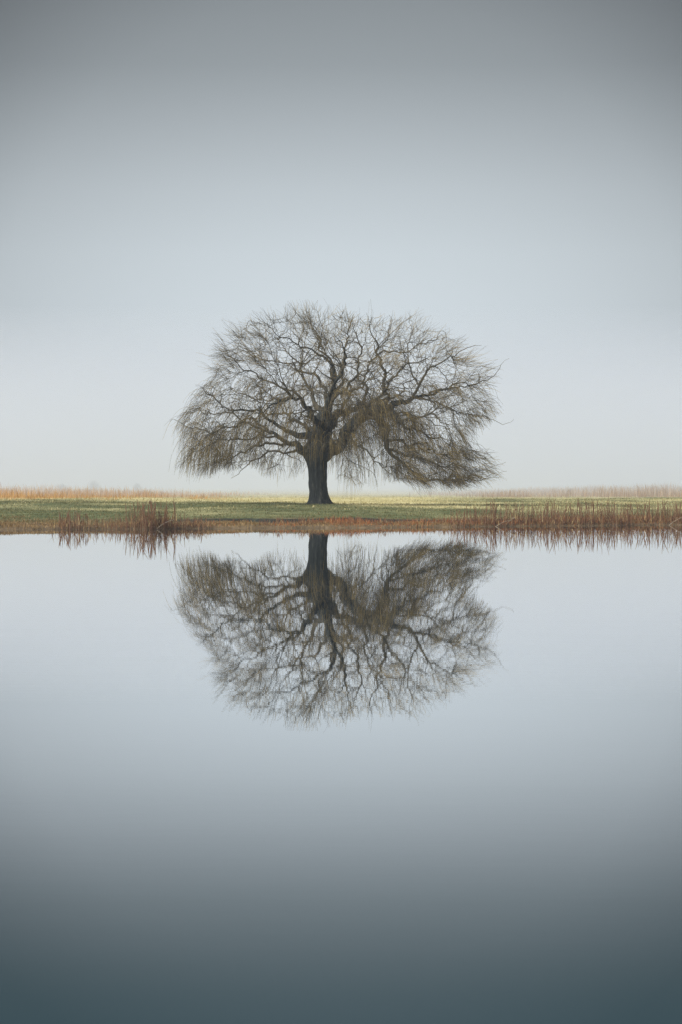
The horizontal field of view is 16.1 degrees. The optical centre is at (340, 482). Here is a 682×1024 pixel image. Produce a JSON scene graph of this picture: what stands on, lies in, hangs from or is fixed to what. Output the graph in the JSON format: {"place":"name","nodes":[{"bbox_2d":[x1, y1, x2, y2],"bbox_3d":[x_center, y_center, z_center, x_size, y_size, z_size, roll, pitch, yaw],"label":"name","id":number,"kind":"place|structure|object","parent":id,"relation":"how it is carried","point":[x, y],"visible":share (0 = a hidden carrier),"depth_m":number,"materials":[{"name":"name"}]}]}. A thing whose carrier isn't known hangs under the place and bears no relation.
{"place":"outdoors","nodes":[
{"label":"outdoors","id":0,"kind":"place"},
{"bbox_2d":[0,512,680,529],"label":"bank grass","id":1,"kind":"structure","parent":0,"point":[26,524],"depth_m":80.93,"materials":[{"name":"brown plant"}]},
{"bbox_2d":[0,525,681,1023],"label":"pond water","id":2,"kind":"structure","parent":0,"point":[414,775],"depth_m":12.38,"materials":[{"name":"grey liquid"}]},
{"bbox_2d":[51,512,69,528],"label":"reed clump","id":3,"kind":"object","parent":2,"relation":"on","point":[60,521],"visible":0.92,"depth_m":77.59,"materials":[{"name":"brown plant"}]},
{"bbox_2d":[51,510,86,529],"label":"reed clump","id":4,"kind":"object","parent":2,"relation":"on","point":[69,522],"visible":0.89,"depth_m":77.59,"materials":[{"name":"brown plant"}]},
{"bbox_2d":[61,508,92,528],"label":"reed clump","id":5,"kind":"object","parent":2,"relation":"on","point":[77,517],"visible":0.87,"depth_m":77.62,"materials":[{"name":"brown plant"}]},
{"bbox_2d":[79,512,93,529],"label":"reed clump","id":6,"kind":"object","parent":2,"relation":"on","point":[83,521],"visible":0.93,"depth_m":77.78,"materials":[{"name":"brown plant"}]},
{"bbox_2d":[96,516,114,528],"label":"reed clump","id":7,"kind":"object","parent":2,"relation":"on","point":[112,523],"visible":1,"depth_m":77.97,"materials":[{"name":"brown plant"}]},
{"bbox_2d":[115,499,152,528],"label":"reed clump","id":8,"kind":"object","parent":2,"relation":"on","point":[127,520],"visible":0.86,"depth_m":78.01,"materials":[{"name":"brown plant"}]},
{"bbox_2d":[129,500,161,529],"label":"reed clump","id":9,"kind":"object","parent":2,"relation":"on","point":[139,512],"visible":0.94,"depth_m":77.77,"materials":[{"name":"brown plant"}]},
{"bbox_2d":[139,500,168,529],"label":"reed clump","id":10,"kind":"object","parent":2,"relation":"on","point":[153,522],"visible":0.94,"depth_m":77.90,"materials":[{"name":"brown plant"}]},
{"bbox_2d":[140,498,176,528],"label":"reed clump","id":11,"kind":"object","parent":2,"relation":"on","point":[163,515],"visible":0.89,"depth_m":78.27,"materials":[{"name":"brown plant"}]},
{"bbox_2d":[152,508,184,528],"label":"reed clump","id":12,"kind":"object","parent":2,"relation":"on","point":[169,524],"visible":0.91,"depth_m":78.29,"materials":[{"name":"brown plant"}]},
{"bbox_2d":[165,515,184,528],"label":"reed clump","id":13,"kind":"object","parent":2,"relation":"on","point":[179,525],"visible":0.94,"depth_m":78.20,"materials":[{"name":"brown plant"}]},
{"bbox_2d":[176,518,194,528],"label":"reed clump","id":14,"kind":"object","parent":2,"relation":"on","point":[185,523],"visible":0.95,"depth_m":78.66,"materials":[{"name":"brown plant"}]},
{"bbox_2d":[181,516,209,528],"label":"reed clump","id":15,"kind":"object","parent":2,"relation":"on","point":[202,523],"visible":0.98,"depth_m":78.64,"materials":[{"name":"brown plant"}]},
{"bbox_2d":[193,518,214,527],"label":"reed clump","id":16,"kind":"object","parent":2,"relation":"on","point":[204,522],"visible":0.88,"depth_m":79.10,"materials":[{"name":"brown plant"}]},
{"bbox_2d":[162,514,678,526],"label":"rusty sedge","id":17,"kind":"object","parent":2,"relation":"on","point":[408,524],"visible":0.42,"depth_m":82.81,"materials":[{"name":"brown plant"}]},
{"bbox_2d":[450,507,466,526],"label":"reed clump","id":18,"kind":"object","parent":2,"relation":"on","point":[457,518],"visible":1,"depth_m":81.80,"materials":[{"name":"brown plant"}]},
{"bbox_2d":[474,505,498,526],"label":"reed clump","id":19,"kind":"object","parent":2,"relation":"on","point":[487,519],"visible":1,"depth_m":82.66,"materials":[{"name":"brown plant"}]},
{"bbox_2d":[489,505,509,526],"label":"reed clump","id":20,"kind":"object","parent":2,"relation":"on","point":[500,521],"visible":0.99,"depth_m":82.49,"materials":[{"name":"brown plant"}]},
{"bbox_2d":[496,502,521,524],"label":"reed clump","id":21,"kind":"object","parent":2,"relation":"on","point":[507,518],"visible":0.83,"depth_m":83.22,"materials":[{"name":"brown plant"}]},
{"bbox_2d":[512,503,535,525],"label":"reed clump","id":22,"kind":"object","parent":2,"relation":"on","point":[522,516],"visible":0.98,"depth_m":83.21,"materials":[{"name":"brown plant"}]},
{"bbox_2d":[520,500,549,523],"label":"reed clump","id":23,"kind":"object","parent":2,"relation":"on","point":[527,518],"visible":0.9,"depth_m":83.92,"materials":[{"name":"brown plant"}]},
{"bbox_2d":[531,503,554,525],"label":"reed clump","id":24,"kind":"object","parent":2,"relation":"on","point":[544,520],"visible":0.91,"depth_m":83.40,"materials":[{"name":"brown plant"}]},
{"bbox_2d":[537,505,571,525],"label":"reed clump","id":25,"kind":"object","parent":2,"relation":"on","point":[554,514],"visible":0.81,"depth_m":83.71,"materials":[{"name":"brown plant"}]},
{"bbox_2d":[552,505,583,525],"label":"reed clump","id":26,"kind":"object","parent":2,"relation":"on","point":[570,516],"visible":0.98,"depth_m":83.98,"materials":[{"name":"brown plant"}]},
{"bbox_2d":[564,500,590,525],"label":"reed clump","id":27,"kind":"object","parent":2,"relation":"on","point":[576,522],"visible":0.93,"depth_m":84.24,"materials":[{"name":"brown plant"}]},
{"bbox_2d":[570,505,595,525],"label":"reed clump","id":28,"kind":"object","parent":2,"relation":"on","point":[585,520],"visible":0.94,"depth_m":83.97,"materials":[{"name":"brown plant"}]},
{"bbox_2d":[584,498,612,523],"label":"reed clump","id":29,"kind":"object","parent":2,"relation":"on","point":[601,514],"visible":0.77,"depth_m":84.98,"materials":[{"name":"brown plant"}]},
{"bbox_2d":[596,500,620,524],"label":"reed clump","id":30,"kind":"object","parent":2,"relation":"on","point":[602,519],"visible":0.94,"depth_m":84.84,"materials":[{"name":"brown plant"}]},
{"bbox_2d":[597,502,632,524],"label":"reed clump","id":31,"kind":"object","parent":2,"relation":"on","point":[611,516],"visible":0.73,"depth_m":85.13,"materials":[{"name":"brown plant"}]},
{"bbox_2d":[611,501,633,525],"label":"reed clump","id":32,"kind":"object","parent":2,"relation":"on","point":[625,519],"visible":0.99,"depth_m":84.67,"materials":[{"name":"brown plant"}]},
{"bbox_2d":[618,504,647,524],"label":"reed clump","id":33,"kind":"object","parent":2,"relation":"on","point":[633,515],"visible":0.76,"depth_m":85.42,"materials":[{"name":"brown plant"}]},
{"bbox_2d":[626,499,663,523],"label":"reed clump","id":34,"kind":"object","parent":2,"relation":"on","point":[641,512],"visible":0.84,"depth_m":86.02,"materials":[{"name":"brown plant"}]},
{"bbox_2d":[637,502,658,524],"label":"reed clump","id":35,"kind":"object","parent":2,"relation":"on","point":[640,517],"visible":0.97,"depth_m":85.43,"materials":[{"name":"brown plant"}]},
{"bbox_2d":[657,504,679,524],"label":"reed clump","id":36,"kind":"object","parent":2,"relation":"on","point":[669,515],"visible":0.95,"depth_m":85.68,"materials":[{"name":"brown plant"}]},
{"bbox_2d":[657,504,681,524],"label":"reed clump","id":37,"kind":"object","parent":2,"relation":"on","point":[676,508],"visible":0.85,"depth_m":85.76,"materials":[{"name":"brown plant"}]},
{"bbox_2d":[667,499,680,520],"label":"reed clump","id":38,"kind":"object","parent":2,"relation":"on","point":[678,510],"visible":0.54,"depth_m":86.73,"materials":[{"name":"brown plant"}]},
{"bbox_2d":[0,484,681,529],"bbox_3d":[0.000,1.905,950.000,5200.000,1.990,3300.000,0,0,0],"label":"ground","id":39,"kind":"structure","parent":0,"point":[293,488],"depth_m":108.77,"materials":[{"name":"green plant"}]},
{"bbox_2d":[86,480,100,490],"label":"bush","id":40,"kind":"object","parent":39,"relation":"on","point":[94,485],"visible":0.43,"depth_m":299.78,"materials":[{"name":"grey plant"}]},
{"bbox_2d":[133,483,142,490],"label":"bush","id":41,"kind":"object","parent":39,"relation":"on","point":[137,488],"visible":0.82,"depth_m":304.80,"materials":[{"name":"grey plant"}]},
{"bbox_2d":[0,483,276,500],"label":"ochre grass","id":42,"kind":"structure","parent":39,"relation":"on","point":[27,493],"depth_m":180.23,"materials":[{"name":"beige plant"}]},
{"bbox_2d":[270,515,286,524],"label":"reed clump","id":43,"kind":"object","parent":39,"relation":"on","point":[278,521],"visible":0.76,"depth_m":81.00,"materials":[{"name":"brown plant"}]},
{"bbox_2d":[293,517,315,525],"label":"reed clump","id":44,"kind":"object","parent":39,"relation":"on","point":[301,522],"visible":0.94,"depth_m":80.55,"materials":[{"name":"brown plant"}]},
{"bbox_2d":[163,299,511,503],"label":"willow tree","id":45,"kind":"object","parent":39,"relation":"on","point":[320,449],"visible":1,"depth_m":110.79,"materials":[{"name":"brown plant"}]},
{"bbox_2d":[346,515,362,524],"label":"reed clump","id":46,"kind":"object","parent":39,"relation":"on","point":[348,517],"visible":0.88,"depth_m":81.71,"materials":[{"name":"brown plant"}]},
{"bbox_2d":[374,517,395,524],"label":"reed clump","id":47,"kind":"object","parent":39,"relation":"on","point":[384,518],"visible":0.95,"depth_m":81.54,"materials":[{"name":"brown plant"}]},
{"bbox_2d":[448,507,482,525],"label":"reed clump","id":48,"kind":"object","parent":39,"relation":"on","point":[470,519],"visible":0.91,"depth_m":82.55,"materials":[{"name":"brown plant"}]},
{"bbox_2d":[466,505,487,521],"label":"reed clump","id":49,"kind":"object","parent":39,"relation":"on","point":[475,514],"visible":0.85,"depth_m":83.23,"materials":[{"name":"brown plant"}]},
{"bbox_2d":[481,500,503,524],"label":"reed clump","id":50,"kind":"object","parent":39,"relation":"on","point":[491,513],"visible":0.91,"depth_m":83.24,"materials":[{"name":"brown plant"}]},
{"bbox_2d":[499,503,532,524],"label":"reed clump","id":51,"kind":"object","parent":39,"relation":"on","point":[516,509],"visible":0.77,"depth_m":83.70,"materials":[{"name":"brown plant"}]},
{"bbox_2d":[409,483,681,497],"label":"beige grass","id":52,"kind":"structure","parent":39,"relation":"on","point":[645,491],"depth_m":198.74,"materials":[{"name":"beige plant"}]},
{"bbox_2d":[544,498,571,523],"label":"reed clump","id":53,"kind":"object","parent":39,"relation":"on","point":[558,509],"visible":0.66,"depth_m":84.69,"materials":[{"name":"brown plant"}]},
{"bbox_2d":[581,499,607,524],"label":"reed clump","id":54,"kind":"object","parent":39,"relation":"on","point":[588,511],"visible":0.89,"depth_m":84.54,"materials":[{"name":"brown plant"}]},
{"bbox_2d":[643,497,675,524],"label":"reed clump","id":55,"kind":"object","parent":39,"relation":"on","point":[659,513],"visible":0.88,"depth_m":85.94,"materials":[{"name":"brown plant"}]},
{"bbox_2d":[0,0,681,483],"label":"sky","id":56,"kind":"structure","parent":0,"point":[507,174],"materials":[{"name":"grey"}]},
{"bbox_2d":[3,490,681,512],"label":"straw grass","id":57,"kind":"structure","parent":0,"point":[363,501],"depth_m":148.13,"materials":[{"name":"beige plant"}]}
]}

